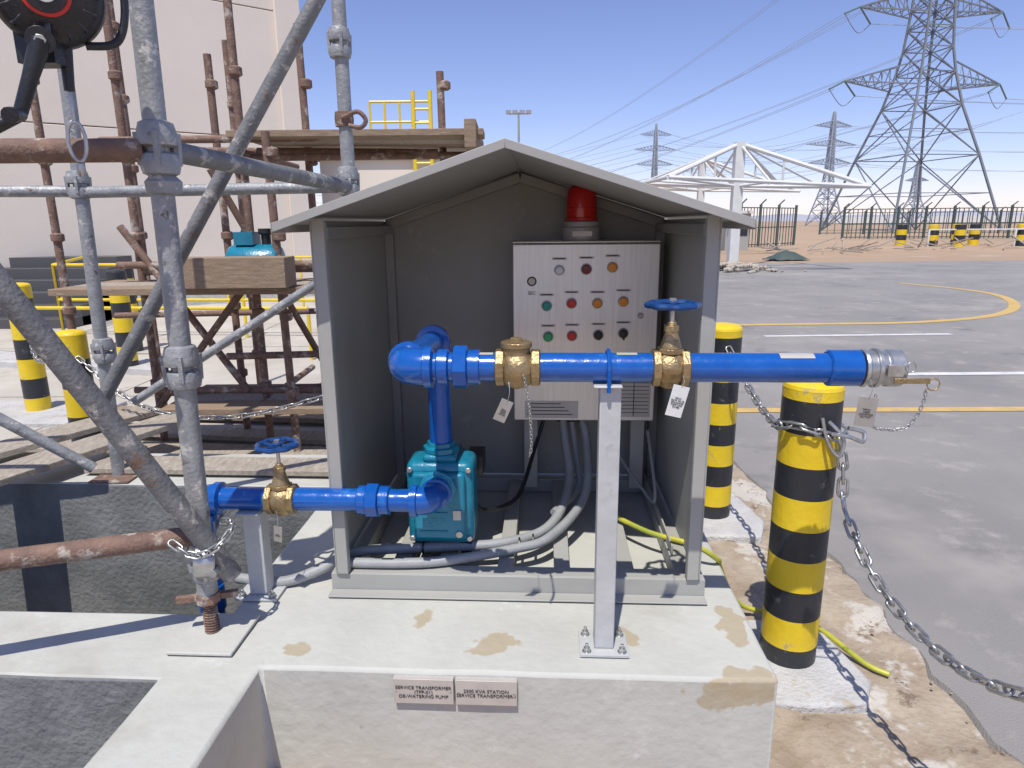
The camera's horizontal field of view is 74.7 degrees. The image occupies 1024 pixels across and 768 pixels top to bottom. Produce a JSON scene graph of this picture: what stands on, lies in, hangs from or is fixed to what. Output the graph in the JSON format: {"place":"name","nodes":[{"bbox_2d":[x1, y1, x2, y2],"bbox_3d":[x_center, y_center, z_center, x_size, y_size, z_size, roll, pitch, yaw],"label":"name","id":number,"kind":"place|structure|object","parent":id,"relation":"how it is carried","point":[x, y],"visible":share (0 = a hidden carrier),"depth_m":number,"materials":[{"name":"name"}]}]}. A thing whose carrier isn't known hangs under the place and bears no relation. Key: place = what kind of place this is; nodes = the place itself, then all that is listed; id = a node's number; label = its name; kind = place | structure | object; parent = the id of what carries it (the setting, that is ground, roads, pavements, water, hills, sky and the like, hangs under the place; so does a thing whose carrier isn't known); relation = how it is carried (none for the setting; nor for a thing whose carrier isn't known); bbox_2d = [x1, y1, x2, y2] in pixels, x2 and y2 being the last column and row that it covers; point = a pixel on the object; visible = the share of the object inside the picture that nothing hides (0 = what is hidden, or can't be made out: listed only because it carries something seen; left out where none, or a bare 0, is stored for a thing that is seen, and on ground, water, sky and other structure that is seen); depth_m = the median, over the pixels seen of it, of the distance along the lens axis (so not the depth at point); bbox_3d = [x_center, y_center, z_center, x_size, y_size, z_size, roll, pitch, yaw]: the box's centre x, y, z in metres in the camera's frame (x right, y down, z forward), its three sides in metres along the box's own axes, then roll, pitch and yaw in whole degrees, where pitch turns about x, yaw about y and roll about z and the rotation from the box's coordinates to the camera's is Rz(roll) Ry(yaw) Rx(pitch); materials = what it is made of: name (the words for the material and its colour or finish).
{"place":"outdoors","nodes":[
{"label":"outdoors","id":0,"kind":"place"},
{"bbox_2d":[0,296,751,501],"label":"yard pavement","id":1,"kind":"structure","parent":0,"point":[215,371],"depth_m":7.62,"materials":[{"name":"concrete"}]},
{"bbox_2d":[9,282,51,411],"bbox_3d":[-4.133,-0.287,5.733,0.194,1.151,0.194,-1,14,0],"label":"bollard","id":2,"kind":"object","parent":1,"relation":"on","point":[34,384],"visible":0.52,"depth_m":5.71,"materials":[{"name":"yellow paint"}]},
{"bbox_2d":[29,345,43,363],"bbox_3d":[-3.533,-0.286,5.033,0.094,0.257,1.562,-13,18,-42],"label":"bollard chain","id":3,"kind":"object","parent":1,"relation":"on","point":[35,355],"visible":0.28,"depth_m":5.15,"materials":[{"name":"silver metal"}]},
{"bbox_2d":[0,255,138,328],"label":"entrance steps","id":4,"kind":"structure","parent":1,"relation":"on","point":[36,273],"depth_m":11.64,"materials":[{"name":"stone"}]},
{"bbox_2d":[55,329,104,452],"bbox_3d":[-2.869,0.110,4.463,0.182,0.951,0.182,-1,14,0],"label":"bollard","id":5,"kind":"object","parent":1,"relation":"on","point":[75,341],"visible":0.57,"depth_m":4.37,"materials":[{"name":"yellow metal"}]},
{"bbox_2d":[0,351,195,427],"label":"kerb","id":6,"kind":"structure","parent":1,"relation":"on","point":[55,415],"depth_m":5.86,"materials":[{"name":"concrete"}]},
{"bbox_2d":[105,269,138,366],"bbox_3d":[-4.256,-0.671,7.338,0.194,1.151,0.194,-1,14,0],"label":"bollard","id":7,"kind":"object","parent":1,"relation":"on","point":[122,326],"visible":0.62,"depth_m":7.25,"materials":[{"name":"yellow paint"}]},
{"bbox_2d":[116,268,143,351],"bbox_3d":[-4.908,-0.944,8.607,0.194,1.101,0.194,-1,14,0],"label":"bollard","id":8,"kind":"object","parent":1,"relation":"on","point":[130,276],"visible":0.15,"depth_m":8.53,"materials":[{"name":"yellow paint"}]},
{"bbox_2d":[0,405,328,486],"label":"timber planks","id":9,"kind":"object","parent":1,"relation":"on","point":[42,460],"visible":0.3,"depth_m":3.79,"materials":[{"name":"brown wood"}]},
{"bbox_2d":[35,306,313,359],"bbox_3d":[-5.723,-0.660,8.352,6.719,0.641,0.272,2,14,8],"label":"handrail","id":10,"kind":"object","parent":1,"relation":"on","point":[161,308],"visible":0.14,"depth_m":8.01,"materials":[{"name":"yellow metal"}]},
{"bbox_2d":[51,256,314,337],"bbox_3d":[-4.907,-1.260,9.732,4.928,1.151,1.309,5,15,22],"label":"handrail","id":11,"kind":"object","parent":1,"relation":"on","point":[243,300],"visible":0.36,"depth_m":9.60,"materials":[{"name":"yellow metal"}]},
{"bbox_2d":[75,356,322,420],"bbox_3d":[-1.932,0.036,4.154,1.814,0.360,0.157,2,14,10],"label":"bollard chain","id":12,"kind":"object","parent":1,"relation":"on","point":[125,395],"visible":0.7,"depth_m":4.11,"materials":[{"name":"silver metal"}]},
{"bbox_2d":[137,294,314,305],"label":"base plinth","id":13,"kind":"structure","parent":1,"relation":"on","point":[263,296],"depth_m":13.89,"materials":[{"name":"concrete"}]},
{"bbox_2d":[31,0,484,451],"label":"scaffold","id":14,"kind":"object","parent":1,"relation":"on","point":[236,279],"visible":0.64,"depth_m":4.42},
{"bbox_2d":[226,228,284,255],"bbox_3d":[-1.632,-0.814,4.275,0.350,0.345,0.250,-1,14,0],"label":"air compressor","id":15,"kind":"object","parent":14,"relation":"on","point":[247,244],"visible":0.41,"depth_m":4.19,"materials":[{"name":"paint"}]},
{"bbox_2d":[227,256,311,306],"bbox_3d":[-3.916,-1.867,12.502,2.842,1.021,0.044,-1,14,0],"label":"handrail","id":16,"kind":"object","parent":1,"relation":"on","point":[301,276],"visible":0.13,"depth_m":12.43,"materials":[{"name":"yellow metal"}]},
{"bbox_2d":[318,159,439,203],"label":"annex walls","id":17,"kind":"structure","parent":0,"point":[373,172],"depth_m":16.23,"materials":[{"name":"white paint"}]},
{"bbox_2d":[299,0,1023,215],"label":"sky","id":18,"kind":"structure","parent":0,"point":[573,64],"materials":[{"name":"blue"}]},
{"bbox_2d":[708,464,1023,767],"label":"broken ground strip","id":19,"kind":"object","parent":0,"point":[909,718],"visible":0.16,"depth_m":2.24,"materials":[{"name":"beige concrete"}]},
{"bbox_2d":[703,492,763,543],"bbox_3d":[1.107,0.774,3.706,0.480,0.145,0.598,-1,14,0],"label":"bollard footing","id":20,"kind":"object","parent":19,"relation":"on","point":[742,522],"visible":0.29,"depth_m":3.51,"materials":[{"name":"concrete"}]},
{"bbox_2d":[704,322,742,518],"bbox_3d":[1.092,0.217,3.572,0.194,1.091,0.194,-1,14,0],"label":"bollard","id":21,"kind":"object","parent":20,"relation":"on","point":[723,417],"visible":0.59,"depth_m":3.49,"materials":[{"name":"yellow metal"}]},
{"bbox_2d":[725,346,778,430],"bbox_3d":[1.095,0.050,2.901,0.100,0.253,1.048,0,14,3],"label":"bollard chain","id":22,"kind":"object","parent":21,"relation":"attached to","point":[768,418],"visible":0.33,"depth_m":3.08,"materials":[{"name":"silver metal"}]},
{"bbox_2d":[618,515,889,676],"bbox_3d":[0.886,0.772,2.600,1.032,0.429,0.277,4,14,17],"label":"earth cable","id":23,"kind":"object","parent":19,"relation":"on","point":[826,633],"visible":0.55,"depth_m":2.53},
{"bbox_2d":[748,620,870,713],"bbox_3d":[1.024,1.072,2.470,0.450,0.145,0.500,-1,14,0],"label":"bollard footing","id":24,"kind":"object","parent":19,"relation":"on","point":[833,679],"visible":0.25,"depth_m":2.31,"materials":[{"name":"concrete"}]},
{"bbox_2d":[760,383,845,668],"bbox_3d":[1.014,0.508,2.366,0.194,1.091,0.194,-1,14,0],"label":"bollard","id":25,"kind":"object","parent":24,"relation":"on","point":[804,486],"visible":0.84,"depth_m":2.29,"materials":[{"name":"yellow metal"}]},
{"bbox_2d":[771,418,848,441],"bbox_3d":[1.013,0.139,2.278,0.240,0.070,0.241,-1,14,0],"label":"bollard chain","id":26,"kind":"object","parent":25,"relation":"attached to","point":[778,424],"visible":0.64,"depth_m":2.20,"materials":[{"name":"silver metal"}]},
{"bbox_2d":[821,418,866,458],"bbox_3d":[1.067,0.175,2.151,0.146,0.127,0.050,1,14,6],"label":"chain shackle","id":27,"kind":"object","parent":25,"relation":"attached to","point":[839,433],"visible":1,"depth_m":2.15,"materials":[{"name":"silver metal"}]},
{"bbox_2d":[836,437,1023,702],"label":"bollard chain","id":28,"kind":"object","parent":25,"relation":"hanging from","point":[991,686],"visible":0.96,"depth_m":1.93,"materials":[{"name":"silver metal"}]},
{"bbox_2d":[740,482,1007,755],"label":"gravel","id":29,"kind":"structure","parent":19,"relation":"on","point":[873,633],"depth_m":2.35,"materials":[{"name":"gravel"}]},
{"bbox_2d":[716,260,1023,764],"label":"asphalt road","id":30,"kind":"structure","parent":0,"point":[935,504],"depth_m":4.76,"materials":[{"name":"grey asphalt"}]},
{"bbox_2d":[642,142,871,269],"bbox_3d":[7.847,-6.047,23.041,6.420,4.068,5.720,-1,14,0],"label":"shade structure","id":31,"kind":"object","parent":30,"relation":"on","point":[737,180],"visible":0.95,"depth_m":21.30,"materials":[{"name":"white paint"}]},
{"bbox_2d":[720,260,806,272],"bbox_3d":[7.468,-3.817,21.727,2.786,0.365,2.769,-7,15,-26],"label":"rubble heap","id":32,"kind":"object","parent":30,"relation":"on","point":[728,266],"visible":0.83,"depth_m":21.44,"materials":[{"name":"beige stone"}]},
{"bbox_2d":[763,333,953,336],"bbox_3d":[4.869,-0.690,9.435,2.650,0.001,0.120,-1,14,-1],"label":"white road line","id":33,"kind":"object","parent":30,"relation":"on","point":[857,334],"visible":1,"depth_m":9.43,"materials":[{"name":"paint"}]},
{"bbox_2d":[739,283,1020,325],"bbox_3d":[7.349,-1.476,12.618,10.153,0.001,3.339,-13,18,-42],"label":"yellow road line","id":34,"kind":"object","parent":30,"relation":"on","point":[1014,305],"visible":0.91,"depth_m":10.91,"materials":[{"name":"paint"}]},
{"bbox_2d":[737,407,1023,411],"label":"yellow road line","id":35,"kind":"object","parent":30,"relation":"on","point":[889,409],"depth_m":5.72,"materials":[{"name":"paint"}]},
{"bbox_2d":[908,372,1023,374],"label":"white road line","id":36,"kind":"object","parent":30,"relation":"on","point":[962,373],"depth_m":7.03,"materials":[{"name":"paint"}]},
{"bbox_2d":[720,221,1023,262],"bbox_3d":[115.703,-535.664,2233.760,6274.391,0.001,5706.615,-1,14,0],"label":"ground","id":37,"kind":"structure","parent":0,"point":[806,236],"depth_m":39.28,"materials":[{"name":"beige sand"}]},
{"bbox_2d":[0,0,312,296],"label":"walls","id":38,"kind":"structure","parent":37,"relation":"on","point":[190,32],"depth_m":12.90,"materials":[{"name":"white paint"}]},
{"bbox_2d":[0,452,777,767],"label":"concrete plinth","id":39,"kind":"structure","parent":37,"relation":"on","point":[93,674],"depth_m":1.99,"materials":[{"name":"paint"}]},
{"bbox_2d":[0,0,367,655],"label":"scaffold","id":40,"kind":"object","parent":39,"relation":"on","point":[157,151],"visible":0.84,"depth_m":1.97,"materials":[{"name":"metal"}]},
{"bbox_2d":[0,0,128,176],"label":"lifeline reel","id":41,"kind":"object","parent":40,"relation":"attached to","point":[50,34],"visible":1,"depth_m":1.48,"materials":[{"name":"black plastic"}]},
{"bbox_2d":[167,517,236,559],"bbox_3d":[-0.907,0.467,1.988,0.115,0.083,0.182,12,18,41],"label":"scaffold chain","id":42,"kind":"object","parent":40,"relation":"hanging from","point":[216,546],"visible":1,"depth_m":1.96,"materials":[{"name":"silver metal"}]},
{"bbox_2d":[235,510,286,601],"bbox_3d":[-0.871,0.574,2.304,0.144,0.314,0.120,0,14,3],"label":"pipe support","id":43,"kind":"object","parent":39,"relation":"on","point":[259,586],"visible":0.95,"depth_m":2.29,"materials":[{"name":"paint"}]},
{"bbox_2d":[199,477,451,612],"bbox_3d":[-0.654,0.990,2.403,0.906,1.363,0.163,-1,14,0],"label":"suction pipe","id":44,"kind":"object","parent":43,"relation":"on","point":[430,495],"visible":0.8,"depth_m":2.21,"materials":[{"name":"blue paint"}]},
{"bbox_2d":[254,436,299,515],"bbox_3d":[-0.773,0.312,2.237,0.141,0.264,0.141,6,15,25],"label":"gate valve","id":45,"kind":"object","parent":44,"relation":"attached to","point":[278,493],"visible":0.96,"depth_m":2.21,"materials":[{"name":"gold metal"}]},
{"bbox_2d":[274,511,281,542],"bbox_3d":[-0.774,0.472,2.215,0.037,0.110,0.009,5,15,23],"label":"valve tag","id":46,"kind":"object","parent":45,"relation":"attached to","point":[277,534],"visible":1,"depth_m":2.22,"materials":[{"name":"metal"}]},
{"bbox_2d":[393,675,454,703],"bbox_3d":[-0.254,0.881,1.931,0.173,0.080,0.020,0,14,3],"label":"equipment sign","id":47,"kind":"object","parent":39,"relation":"attached to","point":[424,689],"visible":1,"depth_m":1.92,"materials":[{"name":"metal"}]},
{"bbox_2d":[235,420,656,586],"bbox_3d":[-0.164,0.445,2.589,1.672,0.426,0.536,-9,16,-31],"label":"conduit","id":48,"kind":"object","parent":39,"relation":"on","point":[552,528],"visible":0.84,"depth_m":2.47,"materials":[{"name":"grey plastic"}]},
{"bbox_2d":[407,438,485,552],"bbox_3d":[-0.235,0.379,2.573,0.248,0.425,0.522,1,14,8],"label":"water pump","id":49,"kind":"object","parent":39,"relation":"on","point":[456,467],"visible":0.86,"depth_m":2.37,"materials":[{"name":"paint"}]},
{"bbox_2d":[455,676,516,705],"bbox_3d":[-0.073,0.881,1.922,0.176,0.080,0.020,0,14,3],"label":"equipment sign","id":50,"kind":"object","parent":39,"relation":"attached to","point":[493,691],"visible":1,"depth_m":1.91,"materials":[{"name":"metal"}]},
{"bbox_2d":[270,138,756,604],"bbox_3d":[0.027,-0.096,2.581,1.368,1.470,1.200,0,14,3],"label":"pump enclosure","id":51,"kind":"object","parent":39,"relation":"on","point":[403,258],"visible":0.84,"depth_m":2.65,"materials":[{"name":"paint"}]},
{"bbox_2d":[512,239,660,487],"bbox_3d":[0.311,-0.064,2.937,0.606,1.106,0.235,0,14,3],"label":"control panel","id":52,"kind":"object","parent":51,"relation":"attached to","point":[585,296],"visible":0.94,"depth_m":2.80,"materials":[{"name":"silver metal"}]},
{"bbox_2d":[562,186,600,240],"bbox_3d":[0.290,-0.716,2.797,0.164,0.227,0.168,-1,14,0],"label":"warning beacon","id":53,"kind":"object","parent":52,"relation":"on","point":[581,222],"visible":0.83,"depth_m":2.74,"materials":[{"name":"red plastic"}]},
{"bbox_2d":[578,382,628,657],"bbox_3d":[0.272,0.393,1.934,0.144,0.818,0.120,0,14,3],"label":"pipe support","id":54,"kind":"object","parent":39,"relation":"on","point":[602,639],"visible":0.95,"depth_m":1.92,"materials":[{"name":"paint"}]},
{"bbox_2d":[388,325,865,443],"bbox_3d":[0.228,0.108,1.909,1.371,0.455,0.536,6,15,24],"label":"discharge pipe","id":55,"kind":"object","parent":54,"relation":"on","point":[431,361],"visible":0.98,"depth_m":1.80,"materials":[{"name":"blue metal"}]},
{"bbox_2d":[494,337,539,388],"bbox_3d":[0.016,-0.057,1.839,0.128,0.143,0.114,-1,14,0],"label":"check valve","id":56,"kind":"object","parent":55,"relation":"attached to","point":[515,359],"visible":1,"depth_m":1.80,"materials":[{"name":"gold metal"}]},
{"bbox_2d":[493,385,512,422],"bbox_3d":[-0.024,0.052,1.796,0.055,0.110,0.015,-5,14,-18],"label":"valve tag","id":57,"kind":"object","parent":56,"relation":"hanging from","point":[503,410],"visible":1,"depth_m":1.80,"materials":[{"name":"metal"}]},
{"bbox_2d":[523,374,532,456],"bbox_3d":[0.043,0.088,1.813,0.027,0.235,0.014,-1,14,0],"label":"tag chain","id":58,"kind":"object","parent":56,"relation":"hanging from","point":[530,428],"visible":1,"depth_m":1.81,"materials":[{"name":"silver metal"}]},
{"bbox_2d":[644,298,701,388],"bbox_3d":[0.428,-0.109,1.805,0.145,0.244,0.145,-5,14,-19],"label":"gate valve","id":59,"kind":"object","parent":55,"relation":"attached to","point":[672,363],"visible":0.99,"depth_m":1.78,"materials":[{"name":"gold metal"}]},
{"bbox_2d":[665,376,689,417],"bbox_3d":[0.435,0.034,1.770,0.063,0.112,0.021,-1,14,0],"label":"valve tag","id":60,"kind":"object","parent":59,"relation":"attached to","point":[677,400],"visible":1,"depth_m":1.76,"materials":[{"name":"white paint"}]},
{"bbox_2d":[854,380,878,426],"bbox_3d":[0.931,0.051,1.759,0.053,0.127,0.012,3,14,14],"label":"valve tag","id":61,"kind":"object","parent":55,"relation":"attached to","point":[866,410],"visible":1,"depth_m":1.76,"materials":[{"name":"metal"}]},
{"bbox_2d":[859,348,940,431],"bbox_3d":[1.018,0.009,1.802,0.179,0.212,0.136,-1,14,0],"label":"hose coupling","id":62,"kind":"object","parent":55,"relation":"attached to","point":[887,367],"visible":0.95,"depth_m":1.75,"materials":[{"name":"metal"}]},
{"bbox_2d":[368,90,433,170],"bbox_3d":[-2.603,-4.578,16.163,1.526,4.600,0.280,-1,14,0],"label":"roof ladder","id":63,"kind":"object","parent":37,"relation":"on","point":[413,121],"visible":0.37,"depth_m":15.76,"materials":[{"name":"yellow metal"}]},
{"bbox_2d":[506,110,530,142],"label":"floodlight mast","id":64,"kind":"object","parent":37,"relation":"on","point":[514,112],"visible":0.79,"depth_m":56.07,"materials":[{"name":"grey metal"}]},
{"bbox_2d":[636,123,675,177],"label":"electricity pylon","id":65,"kind":"object","parent":37,"relation":"on","point":[655,163],"visible":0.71,"depth_m":237.19,"materials":[{"name":"metal"}]},
{"bbox_2d":[315,0,1023,195],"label":"power lines","id":66,"kind":"object","parent":65,"relation":"attached to","point":[972,27],"visible":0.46,"depth_m":167.11,"materials":[{"name":"metal"}]},
{"bbox_2d":[653,157,800,201],"bbox_3d":[9.854,-9.035,34.237,7.364,4.618,6.560,-1,14,0],"label":"shade structure","id":67,"kind":"object","parent":37,"relation":"on","point":[700,191],"visible":0.52,"depth_m":32.11,"materials":[{"name":"white paint"}]},
{"bbox_2d":[721,211,752,250],"bbox_3d":[12.475,-8.621,37.705,1.500,2.150,1.500,-1,14,0],"label":"guard hut","id":68,"kind":"object","parent":37,"relation":"on","point":[744,240],"visible":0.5,"depth_m":37.21,"materials":[{"name":"paint"}]},
{"bbox_2d":[742,198,797,246],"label":"perimeter fence","id":69,"kind":"object","parent":37,"relation":"on","point":[777,227],"visible":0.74,"depth_m":43.19,"materials":[{"name":"grey metal"}]},
{"bbox_2d":[762,250,810,259],"bbox_3d":[11.354,-5.343,27.742,1.600,0.400,1.200,-1,14,0],"label":"green tarp","id":70,"kind":"object","parent":37,"relation":"on","point":[786,255],"visible":1,"depth_m":27.38,"materials":[{"name":"green fabric"}]},
{"bbox_2d":[804,111,855,225],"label":"electricity pylon","id":71,"kind":"object","parent":37,"relation":"on","point":[832,143],"visible":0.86,"depth_m":190.40,"materials":[{"name":"metal"}]},
{"bbox_2d":[756,234,1023,252],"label":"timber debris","id":72,"kind":"object","parent":37,"relation":"on","point":[858,247],"visible":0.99,"depth_m":35.15,"materials":[{"name":"wood"}]},
{"bbox_2d":[895,224,907,245],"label":"bollard","id":73,"kind":"object","parent":37,"relation":"on","point":[901,233],"visible":0.98,"depth_m":42.36,"materials":[{"name":"yellow metal"}]},
{"bbox_2d":[888,160,932,226],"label":"electricity pylon","id":74,"kind":"object","parent":37,"relation":"on","point":[915,177],"visible":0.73,"depth_m":151.63,"materials":[{"name":"metal"}]},
{"bbox_2d":[821,0,1009,231],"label":"electricity pylon","id":75,"kind":"object","parent":37,"relation":"on","point":[954,6],"visible":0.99,"depth_m":92.44,"materials":[{"name":"metal"}]},
{"bbox_2d":[818,206,1023,233],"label":"perimeter fence","id":76,"kind":"object","parent":37,"relation":"on","point":[885,232],"visible":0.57,"depth_m":76.72,"materials":[{"name":"grey metal"}]},
{"bbox_2d":[841,201,1023,238],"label":"perimeter fence","id":77,"kind":"object","parent":37,"relation":"on","point":[983,207],"visible":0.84,"depth_m":57.08,"materials":[{"name":"grey metal"}]},
{"bbox_2d":[927,224,939,245],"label":"bollard","id":78,"kind":"object","parent":37,"relation":"on","point":[934,234],"visible":0.79,"depth_m":40.94,"materials":[{"name":"yellow metal"}]},
{"bbox_2d":[950,224,955,244],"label":"bollard","id":79,"kind":"object","parent":37,"relation":"on","point":[952,233],"visible":0.37,"depth_m":42.68,"materials":[{"name":"yellow paint"}]},
{"bbox_2d":[952,224,966,246],"bbox_3d":[26.738,-8.871,40.042,0.602,1.301,0.602,-1,14,0],"label":"bollard","id":80,"kind":"object","parent":37,"relation":"on","point":[960,232],"visible":0.88,"depth_m":39.81,"materials":[{"name":"yellow metal"}]},
{"bbox_2d":[967,224,981,244],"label":"bollard","id":81,"kind":"object","parent":37,"relation":"on","point":[975,234],"visible":0.94,"depth_m":42.29,"materials":[{"name":"yellow metal"}]},
{"bbox_2d":[926,228,1023,246],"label":"road barrier","id":82,"kind":"object","parent":37,"relation":"on","point":[1015,234],"visible":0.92,"depth_m":39.84,"materials":[{"name":"white metal"}]},
{"bbox_2d":[1015,224,1023,245],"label":"bollard","id":83,"kind":"object","parent":37,"relation":"on","point":[1020,234],"visible":0.78,"depth_m":39.90,"materials":[{"name":"yellow metal"}]},
{"bbox_2d":[751,210,1023,220],"bbox_3d":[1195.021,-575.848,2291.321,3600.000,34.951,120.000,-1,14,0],"label":"hills","id":84,"kind":"structure","parent":0,"point":[801,217],"depth_m":2310.29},
{"bbox_2d":[822,216,1023,223],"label":"compound wall","id":85,"kind":"structure","parent":0,"point":[928,219],"depth_m":320.90,"materials":[{"name":"white paint"}]}
]}

